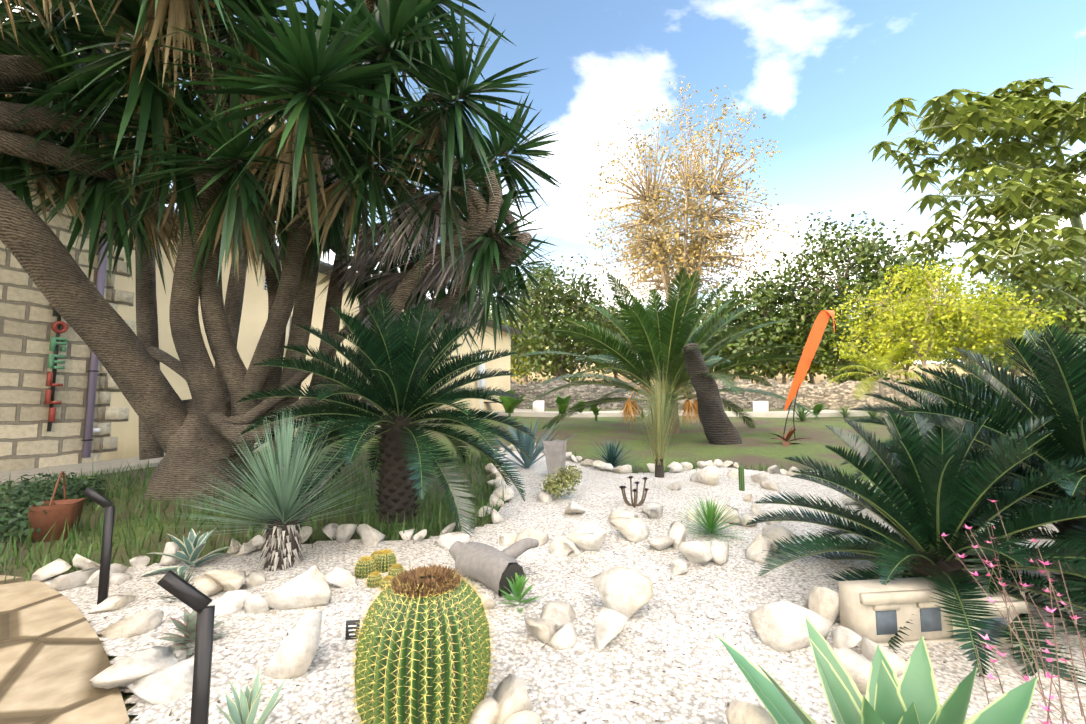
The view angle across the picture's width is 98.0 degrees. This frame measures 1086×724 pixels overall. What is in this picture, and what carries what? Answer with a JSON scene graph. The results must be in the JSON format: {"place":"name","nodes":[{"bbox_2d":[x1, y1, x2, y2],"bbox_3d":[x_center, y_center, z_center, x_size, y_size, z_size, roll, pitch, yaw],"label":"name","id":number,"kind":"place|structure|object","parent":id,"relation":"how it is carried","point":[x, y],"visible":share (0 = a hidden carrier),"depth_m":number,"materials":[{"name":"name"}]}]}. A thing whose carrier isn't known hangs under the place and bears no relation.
{"place":"outdoors","nodes":[
{"label":"outdoors","id":0,"kind":"place"},
{"bbox_2d":[0,180,510,471],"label":"building wall","id":1,"kind":"structure","parent":0,"point":[27,332],"depth_m":8.09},
{"bbox_2d":[47,314,60,431],"bbox_3d":[-8.120,-0.146,7.870,0.020,2.583,0.045,-2,-5,21],"label":"sign bar","id":2,"kind":"object","parent":1,"relation":"attached to","point":[49,424],"visible":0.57,"depth_m":7.84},
{"bbox_2d":[44,307,67,421],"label":"sign letters","id":3,"kind":"object","parent":2,"relation":"attached to","point":[49,380],"depth_m":7.76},
{"bbox_2d":[48,337,66,368],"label":"letters","id":4,"kind":"object","parent":2,"relation":"attached to","point":[52,357],"visible":0.98,"depth_m":7.81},
{"bbox_2d":[82,213,107,457],"bbox_3d":[-7.913,-0.611,8.373,0.085,4.550,0.085,-2,-5,21],"label":"downpipe","id":5,"kind":"object","parent":1,"relation":"attached to","point":[92,385],"visible":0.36,"depth_m":8.26,"materials":[{"name":"grey"}]},
{"bbox_2d":[93,235,135,461],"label":"stone quoins","id":6,"kind":"object","parent":1,"relation":"attached to","point":[107,414],"visible":0.31,"depth_m":8.59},
{"bbox_2d":[27,171,523,333],"bbox_3d":[-15.030,-3.471,2.358,9.900,0.100,51.800,-2,-5,21],"label":"roof edge","id":7,"kind":"object","parent":1,"relation":"attached to","point":[323,267],"visible":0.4,"depth_m":13.19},
{"bbox_2d":[284,318,356,356],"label":"window sills","id":8,"kind":"structure","parent":1,"relation":"attached to","point":[287,332],"depth_m":12.05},
{"bbox_2d":[0,409,532,486],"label":"sidewalk pavement","id":9,"kind":"structure","parent":0,"point":[99,466],"depth_m":7.63,"materials":[{"name":"concrete"}]},
{"bbox_2d":[0,364,1059,722],"bbox_3d":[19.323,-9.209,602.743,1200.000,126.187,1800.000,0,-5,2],"label":"ground","id":10,"kind":"structure","parent":0,"point":[752,450],"depth_m":8.78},
{"bbox_2d":[0,471,106,547],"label":"dark herb bushes","id":11,"kind":"object","parent":10,"relation":"on","point":[37,499],"visible":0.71,"depth_m":4.78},
{"bbox_2d":[27,471,85,542],"bbox_3d":[-4.491,1.317,4.368,0.300,0.608,0.314,3,-6,-27],"label":"rusty planter","id":12,"kind":"object","parent":10,"relation":"on","point":[61,511],"visible":1,"depth_m":4.26,"materials":[{"name":"metal"}]},
{"bbox_2d":[0,575,129,723],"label":"flagstone paving","id":13,"kind":"structure","parent":10,"relation":"on","point":[54,659],"depth_m":2.28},
{"bbox_2d":[167,410,388,570],"bbox_3d":[-1.944,0.984,3.569,1.595,1.306,1.484,0,-5,2],"label":"yucca plant","id":14,"kind":"object","parent":10,"relation":"on","point":[282,491],"depth_m":3.47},
{"bbox_2d":[257,522,304,571],"bbox_3d":[-1.955,1.407,3.535,0.323,0.423,0.318,0,-5,2],"label":"yucca rostrata skirt","id":15,"kind":"object","parent":14,"relation":"attached to","point":[272,541],"visible":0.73,"depth_m":3.44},
{"bbox_2d":[0,0,564,500],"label":"yucca tree","id":16,"kind":"object","parent":10,"relation":"on","point":[302,59],"depth_m":4.87,"materials":[{"name":"plant"}]},
{"bbox_2d":[0,0,482,300],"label":"dry leaves","id":17,"kind":"object","parent":16,"relation":"attached to","point":[178,14],"visible":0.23,"depth_m":4.85,"materials":[{"name":"brown plant"}]},
{"bbox_2d":[320,192,506,347],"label":"dead leaves","id":18,"kind":"object","parent":16,"relation":"attached to","point":[430,276],"visible":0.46,"depth_m":6.28,"materials":[{"name":"grey plant"}]},
{"bbox_2d":[0,443,575,578],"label":"grass","id":19,"kind":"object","parent":10,"relation":"on","point":[71,535],"visible":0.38,"depth_m":4.84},
{"bbox_2d":[236,294,534,537],"bbox_3d":[-1.458,0.528,4.688,2.766,2.349,2.816,0,-5,2],"label":"cycad plant","id":20,"kind":"object","parent":10,"relation":"on","point":[399,353],"depth_m":4.42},
{"bbox_2d":[238,298,533,531],"bbox_3d":[-1.461,0.482,4.690,2.732,2.225,2.795,0,-5,2],"label":"cycad plant rachis","id":21,"kind":"object","parent":20,"relation":"attached to","point":[383,410],"visible":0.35,"depth_m":4.49,"materials":[{"name":"green"}]},
{"bbox_2d":[2,444,870,583],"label":"border grass","id":22,"kind":"structure","parent":10,"relation":"on","point":[394,534],"depth_m":4.22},
{"bbox_2d":[499,390,526,417],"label":"banana plant","id":23,"kind":"object","parent":10,"relation":"on","point":[510,404],"visible":0.85,"depth_m":19.12,"materials":[{"name":"green plant"}]},
{"bbox_2d":[488,315,545,380],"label":"shrub","id":24,"kind":"object","parent":10,"relation":"on","point":[515,371],"depth_m":54.18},
{"bbox_2d":[488,253,630,384],"bbox_3d":[1.423,-3.097,39.934,14.189,12.408,12.592,0,-5,2],"label":"carob tree","id":25,"kind":"object","parent":10,"relation":"on","point":[535,334],"depth_m":37.43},
{"bbox_2d":[554,395,570,416],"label":"banana plant","id":26,"kind":"object","parent":10,"relation":"on","point":[562,403],"visible":0.81,"depth_m":19.55,"materials":[{"name":"green plant"}]},
{"bbox_2d":[41,449,1085,723],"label":"gravel bed","id":27,"kind":"object","parent":10,"relation":"on","point":[659,651],"visible":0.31,"depth_m":2.59,"materials":[{"name":"gravel"}]},
{"bbox_2d":[82,487,114,604],"bbox_3d":[-2.820,1.194,2.967,0.167,0.806,0.020,2,-5,-18],"label":"path light","id":28,"kind":"object","parent":27,"relation":"on","point":[108,526],"visible":0.82,"depth_m":2.98,"materials":[{"name":"black metal"}]},
{"bbox_2d":[86,563,128,586],"bbox_3d":[-3.112,1.485,3.330,0.199,0.150,0.356,2,-5,-20],"label":"rock","id":29,"kind":"object","parent":27,"relation":"on","point":[92,580],"visible":0.54,"depth_m":3.26,"materials":[{"name":"stone"}]},
{"bbox_2d":[153,570,199,602],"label":"spiky succulent","id":30,"kind":"object","parent":27,"relation":"on","point":[182,575],"visible":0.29,"depth_m":3.02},
{"bbox_2d":[157,570,214,723],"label":"path light","id":31,"kind":"object","parent":27,"relation":"on","point":[185,592],"visible":1,"depth_m":1.57,"materials":[{"name":"black metal"}]},
{"bbox_2d":[140,527,233,576],"bbox_3d":[-2.630,1.423,3.474,0.608,0.338,0.577,2,-5,-24],"label":"variegated agave","id":32,"kind":"object","parent":27,"relation":"on","point":[191,549],"visible":0.96,"depth_m":3.52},
{"bbox_2d":[158,608,227,655],"bbox_3d":[-1.833,1.391,2.465,0.314,0.196,0.314,0,-5,2],"label":"succulent plant","id":33,"kind":"object","parent":27,"relation":"on","point":[187,627],"visible":0.52,"depth_m":2.44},
{"bbox_2d":[203,569,245,590],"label":"rock","id":34,"kind":"object","parent":27,"relation":"on","point":[229,580],"visible":0.75,"depth_m":3.07,"materials":[{"name":"stone"}]},
{"bbox_2d":[216,668,284,723],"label":"agave plant","id":35,"kind":"object","parent":27,"relation":"on","point":[243,709],"visible":1,"depth_m":1.78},
{"bbox_2d":[243,594,271,613],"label":"rock","id":36,"kind":"object","parent":27,"relation":"on","point":[255,604],"visible":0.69,"depth_m":2.77,"materials":[{"name":"stone"}]},
{"bbox_2d":[264,610,322,678],"bbox_3d":[-1.170,1.353,2.268,0.227,0.274,0.256,0,-5,2],"label":"rock","id":37,"kind":"object","parent":27,"relation":"on","point":[293,656],"visible":0.94,"depth_m":2.17,"materials":[{"name":"stone"}]},
{"bbox_2d":[261,564,331,609],"bbox_3d":[-1.443,1.382,2.885,0.410,0.285,0.266,0,-5,2],"label":"rock","id":38,"kind":"object","parent":27,"relation":"on","point":[308,588],"visible":0.88,"depth_m":2.80,"materials":[{"name":"stone"}]},
{"bbox_2d":[324,565,355,587],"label":"rock","id":39,"kind":"object","parent":27,"relation":"on","point":[340,576],"visible":0.88,"depth_m":3.12,"materials":[{"name":"stone"}]},
{"bbox_2d":[345,620,359,653],"bbox_3d":[-0.942,1.371,2.332,0.065,0.180,0.008,1,-5,-8],"label":"plant label","id":40,"kind":"object","parent":27,"relation":"on","point":[348,632],"visible":0.69,"depth_m":2.33,"materials":[{"name":"black"}]},
{"bbox_2d":[355,559,375,578],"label":"golden barrel cactus","id":41,"kind":"object","parent":27,"relation":"on","point":[360,570],"visible":0.69,"depth_m":3.22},
{"bbox_2d":[352,557,377,578],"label":"cactus spines","id":42,"kind":"object","parent":41,"relation":"attached to","point":[365,567],"visible":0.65,"depth_m":3.23},
{"bbox_2d":[367,574,382,587],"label":"golden barrel cactus","id":43,"kind":"object","parent":27,"relation":"on","point":[372,581],"visible":0.73,"depth_m":3.07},
{"bbox_2d":[375,552,395,572],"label":"golden barrel cactus","id":44,"kind":"object","parent":27,"relation":"on","point":[383,564],"visible":0.54,"depth_m":3.31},
{"bbox_2d":[354,573,490,723],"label":"golden barrel cactus","id":45,"kind":"object","parent":27,"relation":"on","point":[403,692],"visible":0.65,"depth_m":1.76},
{"bbox_2d":[346,563,498,723],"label":"cactus spines","id":46,"kind":"object","parent":45,"relation":"attached to","point":[439,655],"visible":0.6,"depth_m":1.77},
{"bbox_2d":[389,564,462,597],"bbox_3d":[-0.486,0.905,1.968,0.319,0.074,0.316,0,-5,2],"label":"cactus crown","id":47,"kind":"object","parent":45,"relation":"on","point":[441,572],"visible":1,"depth_m":1.93},
{"bbox_2d":[30,443,906,723],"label":"border rocks","id":48,"kind":"object","parent":27,"relation":"on","point":[157,675],"visible":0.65,"depth_m":3.15,"materials":[{"name":"stone"}]},
{"bbox_2d":[477,593,496,608],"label":"rock","id":49,"kind":"object","parent":27,"relation":"on","point":[491,602],"visible":0.42,"depth_m":2.71,"materials":[{"name":"stone"}]},
{"bbox_2d":[449,538,538,595],"bbox_3d":[-0.344,1.326,3.087,0.625,0.288,0.461,0,-5,2],"label":"driftwood log","id":50,"kind":"object","parent":27,"relation":"on","point":[486,565],"visible":0.9,"depth_m":3.06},
{"bbox_2d":[499,563,523,594],"bbox_3d":[-0.193,1.344,2.916,0.200,0.189,0.022,5,-7,-43],"label":"log","id":51,"kind":"object","parent":50,"relation":"attached to","point":[509,571],"visible":0.67,"depth_m":2.90,"materials":[{"name":"grey"}]},
{"bbox_2d":[499,572,540,611],"bbox_3d":[-0.137,1.349,2.788,0.269,0.192,0.259,0,-5,2],"label":"green succulent","id":52,"kind":"object","parent":27,"relation":"on","point":[517,588],"visible":0.98,"depth_m":2.80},
{"bbox_2d":[503,709,540,723],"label":"rock","id":53,"kind":"object","parent":27,"relation":"on","point":[526,716],"visible":0.97,"depth_m":1.76,"materials":[{"name":"stone"}]},
{"bbox_2d":[492,416,575,467],"bbox_3d":[-0.271,1.311,7.730,1.690,0.869,1.530,0,-5,2],"label":"agave plant","id":54,"kind":"object","parent":27,"relation":"on","point":[527,441],"visible":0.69,"depth_m":7.62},
{"bbox_2d":[543,439,566,477],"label":"stone pillar","id":55,"kind":"structure","parent":27,"relation":"on","point":[555,452],"depth_m":6.75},
{"bbox_2d":[539,465,581,498],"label":"yellow green shrub","id":56,"kind":"object","parent":27,"relation":"on","point":[554,486],"visible":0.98,"depth_m":5.12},
{"bbox_2d":[567,522,607,550],"bbox_3d":[0.360,1.351,3.576,0.276,0.238,0.238,-3,-6,32],"label":"rock","id":57,"kind":"object","parent":27,"relation":"on","point":[589,536],"visible":0.94,"depth_m":3.54,"materials":[{"name":"stone"}]},
{"bbox_2d":[104,466,1072,723],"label":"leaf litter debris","id":58,"kind":"object","parent":27,"relation":"on","point":[594,586],"visible":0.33,"depth_m":2.60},
{"bbox_2d":[595,608,627,651],"bbox_3d":[0.347,1.360,2.398,0.148,0.212,0.233,-2,-5,22],"label":"rock","id":59,"kind":"object","parent":27,"relation":"on","point":[610,625],"visible":0.94,"depth_m":2.35,"materials":[{"name":"stone"}]},
{"bbox_2d":[591,566,653,619],"bbox_3d":[0.452,1.314,2.684,0.342,0.307,0.224,0,-5,2],"label":"rock","id":60,"kind":"object","parent":27,"relation":"on","point":[628,592],"visible":0.88,"depth_m":2.59,"materials":[{"name":"stone"}]},
{"bbox_2d":[621,479,646,507],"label":"aeonium stems","id":61,"kind":"object","parent":27,"relation":"on","point":[640,503],"visible":0.83,"depth_m":4.79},
{"bbox_2d":[667,521,686,549],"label":"rock","id":62,"kind":"object","parent":27,"relation":"on","point":[677,531],"visible":0.88,"depth_m":3.65,"materials":[{"name":"stone"}]},
{"bbox_2d":[677,541,712,564],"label":"rock","id":63,"kind":"object","parent":27,"relation":"on","point":[699,552],"visible":0.83,"depth_m":3.31,"materials":[{"name":"stone"}]},
{"bbox_2d":[697,465,719,485],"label":"rock","id":64,"kind":"object","parent":27,"relation":"on","point":[708,475],"visible":0.83,"depth_m":6.14,"materials":[{"name":"stone"}]},
{"bbox_2d":[668,494,751,543],"bbox_3d":[1.374,1.303,3.967,0.733,0.381,0.739,3,-6,-34],"label":"spiky plant","id":65,"kind":"object","parent":27,"relation":"on","point":[710,525],"visible":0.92,"depth_m":3.94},
{"bbox_2d":[738,466,744,490],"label":"column cactus","id":66,"kind":"object","parent":27,"relation":"on","point":[741,478],"depth_m":5.80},
{"bbox_2d":[725,699,776,723],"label":"rock","id":67,"kind":"object","parent":27,"relation":"on","point":[737,711],"visible":0.94,"depth_m":1.71,"materials":[{"name":"stone"}]},
{"bbox_2d":[748,600,831,651],"bbox_3d":[1.272,1.333,2.394,0.360,0.261,0.222,1,-5,-8],"label":"rock","id":68,"kind":"object","parent":27,"relation":"on","point":[780,626],"visible":0.81,"depth_m":2.33,"materials":[{"name":"stone"}]},
{"bbox_2d":[806,587,839,624],"bbox_3d":[1.581,1.364,2.655,0.181,0.217,0.234,0,-5,2],"label":"rock","id":69,"kind":"object","parent":27,"relation":"on","point":[823,602],"visible":0.56,"depth_m":2.60,"materials":[{"name":"stone"}]},
{"bbox_2d":[830,625,862,648],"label":"rock","id":70,"kind":"object","parent":27,"relation":"on","point":[842,636],"visible":0.83,"depth_m":2.33,"materials":[{"name":"stone"}]},
{"bbox_2d":[715,615,1037,723],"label":"agave plant","id":71,"kind":"object","parent":27,"relation":"on","point":[911,697],"visible":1,"depth_m":1.42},
{"bbox_2d":[838,577,958,645],"bbox_3d":[1.872,1.334,2.487,0.542,0.300,0.267,0,-5,2],"label":"carved stone block","id":72,"kind":"object","parent":27,"relation":"on","point":[861,602],"depth_m":2.43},
{"bbox_2d":[875,607,941,634],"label":"windows","id":73,"kind":"structure","parent":72,"relation":"attached to","point":[886,622],"depth_m":2.41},
{"bbox_2d":[951,589,1028,648],"bbox_3d":[2.295,1.363,2.472,0.359,0.260,0.227,0,-5,2],"label":"carved stone block","id":74,"kind":"object","parent":27,"relation":"on","point":[1016,603],"depth_m":2.40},
{"bbox_2d":[979,617,1006,637],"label":"carved stone niches","id":75,"kind":"object","parent":74,"relation":"attached to","point":[994,633],"visible":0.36,"depth_m":2.40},
{"bbox_2d":[941,503,1085,723],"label":"flower stems","id":76,"kind":"object","parent":27,"relation":"on","point":[1041,692],"depth_m":1.82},
{"bbox_2d":[941,499,1080,723],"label":"pink flowers","id":77,"kind":"object","parent":76,"relation":"attached to","point":[986,637],"visible":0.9,"depth_m":1.65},
{"bbox_2d":[576,304,646,380],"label":"tree","id":78,"kind":"object","parent":10,"relation":"on","point":[621,336],"depth_m":60.14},
{"bbox_2d":[579,437,646,470],"bbox_3d":[1.134,1.557,7.804,1.295,0.641,1.326,0,-5,2],"label":"dark dasylirion","id":79,"kind":"object","parent":10,"relation":"on","point":[613,452],"visible":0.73,"depth_m":7.75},
{"bbox_2d":[618,384,698,427],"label":"date palm clusters","id":80,"kind":"object","parent":10,"relation":"on","point":[688,407],"visible":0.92,"depth_m":13.17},
{"bbox_2d":[517,267,823,437],"bbox_3d":[3.350,0.176,13.683,8.181,4.879,8.282,0,-5,2],"label":"date palm","id":81,"kind":"object","parent":10,"relation":"on","point":[648,320],"depth_m":12.88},
{"bbox_2d":[521,269,821,428],"bbox_3d":[3.352,0.160,13.683,8.077,4.775,8.174,0,-5,2],"label":"date palm rachis","id":82,"kind":"object","parent":81,"relation":"attached to","point":[668,386],"visible":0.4,"depth_m":13.34,"materials":[{"name":"green"}]},
{"bbox_2d":[477,410,887,417],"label":"white stone deck paving","id":83,"kind":"structure","parent":10,"relation":"on","point":[783,414],"depth_m":20.28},
{"bbox_2d":[477,350,484,410],"bbox_3d":[-2.736,0.830,20.985,0.354,2.708,0.372,0,-5,2],"label":"closed parasol","id":84,"kind":"object","parent":83,"relation":"on","point":[480,383],"visible":0.46,"depth_m":20.89,"materials":[{"name":"grey fabric"}]},
{"bbox_2d":[533,401,768,412],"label":"white cube seats","id":85,"kind":"object","parent":83,"relation":"on","point":[758,406],"visible":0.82,"depth_m":21.69,"materials":[{"name":"white paint"}]},
{"bbox_2d":[579,76,801,375],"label":"poplar tree","id":86,"kind":"object","parent":10,"relation":"on","point":[653,250],"depth_m":42.52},
{"bbox_2d":[683,343,741,444],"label":"tree trunk","id":87,"kind":"object","parent":10,"relation":"on","point":[719,428],"visible":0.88,"depth_m":10.87,"materials":[{"name":"brown plant"}]},
{"bbox_2d":[688,268,827,382],"bbox_3d":[15.494,-2.080,36.984,11.126,10.420,11.659,0,-5,2],"label":"carob tree","id":88,"kind":"object","parent":10,"relation":"on","point":[739,344],"depth_m":34.17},
{"bbox_2d":[510,379,1041,409],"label":"dry stone wall","id":89,"kind":"structure","parent":10,"relation":"on","point":[833,396],"depth_m":26.26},
{"bbox_2d":[769,427,812,445],"bbox_3d":[5.527,1.712,10.507,0.980,0.576,1.061,-2,-5,23],"label":"rusty agave sculpture","id":90,"kind":"object","parent":10,"relation":"on","point":[788,434],"visible":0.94,"depth_m":10.58,"materials":[{"name":"metal"}]},
{"bbox_2d":[783,384,799,438],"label":"orange sculpture legs","id":91,"kind":"object","parent":10,"relation":"on","point":[793,413],"visible":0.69,"depth_m":11.40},
{"bbox_2d":[781,405,826,422],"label":"spiky shrub","id":92,"kind":"object","parent":10,"relation":"on","point":[800,414],"visible":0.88,"depth_m":16.92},
{"bbox_2d":[759,316,857,384],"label":"tree","id":93,"kind":"object","parent":10,"relation":"on","point":[789,374],"depth_m":50.68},
{"bbox_2d":[784,310,834,410],"bbox_3d":[6.414,-0.031,11.338,1.218,2.417,0.264,0,-5,2],"label":"orange sculpture blade","id":94,"kind":"object","parent":10,"relation":"on","point":[816,334],"visible":0.98,"depth_m":11.35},
{"bbox_2d":[808,400,827,419],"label":"banana plant","id":95,"kind":"object","parent":10,"relation":"on","point":[819,407],"visible":0.98,"depth_m":18.36,"materials":[{"name":"green plant"}]},
{"bbox_2d":[834,405,858,417],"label":"spiky shrub","id":96,"kind":"object","parent":10,"relation":"on","point":[843,412],"visible":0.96,"depth_m":19.33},
{"bbox_2d":[746,210,973,383],"bbox_3d":[22.000,-3.940,33.338,13.449,14.049,13.217,0,-5,2],"label":"carob tree","id":97,"kind":"object","parent":10,"relation":"on","point":[867,251],"depth_m":31.66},
{"bbox_2d":[856,406,885,419],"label":"spiky shrub","id":98,"kind":"object","parent":10,"relation":"on","point":[874,414],"visible":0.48,"depth_m":17.81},
{"bbox_2d":[827,338,937,417],"bbox_3d":[13.239,0.644,18.508,3.566,3.202,3.498,0,-5,2],"label":"palm","id":99,"kind":"object","parent":10,"relation":"on","point":[884,360],"depth_m":18.35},
{"bbox_2d":[829,338,936,393],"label":"fronds","id":100,"kind":"object","parent":99,"relation":"attached to","point":[880,375],"visible":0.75,"depth_m":18.44,"materials":[{"name":"green"}]},
{"bbox_2d":[830,304,953,406],"bbox_3d":[15.080,-0.016,20.320,4.087,5.200,4.329,-1,-5,16],"label":"young tree","id":101,"kind":"object","parent":10,"relation":"on","point":[870,352],"depth_m":20.17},
{"bbox_2d":[744,410,1085,684],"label":"cycad plant","id":102,"kind":"object","parent":10,"relation":"on","point":[928,457],"depth_m":2.79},
{"bbox_2d":[746,412,1085,674],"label":"cycad plant rachis","id":103,"kind":"object","parent":102,"relation":"attached to","point":[916,544],"visible":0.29,"depth_m":2.83,"materials":[{"name":"green"}]},
{"bbox_2d":[830,255,1024,405],"bbox_3d":[15.563,-0.851,18.961,5.796,6.799,5.765,1,-5,-13],"label":"young tree","id":104,"kind":"object","parent":10,"relation":"on","point":[906,305],"depth_m":18.43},
{"bbox_2d":[844,364,1058,536],"bbox_3d":[4.963,0.986,5.397,2.677,1.901,2.602,0,-5,2],"label":"cycad plant","id":105,"kind":"object","parent":10,"relation":"on","point":[925,398],"depth_m":5.58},
{"bbox_2d":[853,365,1065,480],"bbox_3d":[4.964,0.990,5.398,2.642,1.873,2.570,0,-5,2],"label":"cycad","id":106,"kind":"object","parent":105,"relation":"attached to","point":[929,411],"visible":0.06,"depth_m":5.58,"materials":[{"name":"green"}]},
{"bbox_2d":[840,324,1085,636],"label":"cycad plant","id":107,"kind":"object","parent":10,"relation":"on","point":[1044,367],"depth_m":3.05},
{"bbox_2d":[844,327,1085,591],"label":"cycad","id":108,"kind":"object","parent":107,"relation":"attached to","point":[1082,433],"visible":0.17,"depth_m":3.10,"materials":[{"name":"green"}]},
{"bbox_2d":[884,266,1076,374],"bbox_3d":[17.978,-0.705,20.155,5.758,6.704,5.761,0,-5,2],"label":"young tree","id":109,"kind":"object","parent":10,"relation":"on","point":[1013,316],"depth_m":18.92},
{"bbox_2d":[935,293,1078,376],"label":"tree","id":110,"kind":"object","parent":10,"relation":"on","point":[1001,358],"depth_m":53.91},
{"bbox_2d":[948,254,1085,375],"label":"edge tree","id":111,"kind":"object","parent":10,"relation":"on","point":[1006,284],"depth_m":28.13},
{"bbox_2d":[0,0,1085,363],"label":"sky","id":112,"kind":"structure","parent":0,"point":[824,75],"materials":[{"name":"blue"}]},
{"bbox_2d":[626,354,686,477],"bbox_3d":[1.653,0.741,6.815,1.209,1.956,1.257,0,-5,2],"label":"trunk","id":113,"kind":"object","parent":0,"point":[659,440],"depth_m":6.76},
{"bbox_2d":[867,77,1085,311],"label":"tree","id":114,"kind":"object","parent":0,"point":[1048,129],"depth_m":4.60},
{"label":"tree branches","id":115,"kind":"object","parent":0,"visible":0},
{"bbox_2d":[1048,276,1085,339],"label":"edge tree","id":116,"kind":"object","parent":115,"relation":"attached to","point":[1067,313],"visible":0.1,"depth_m":27.85,"materials":[{"name":"green plant"}]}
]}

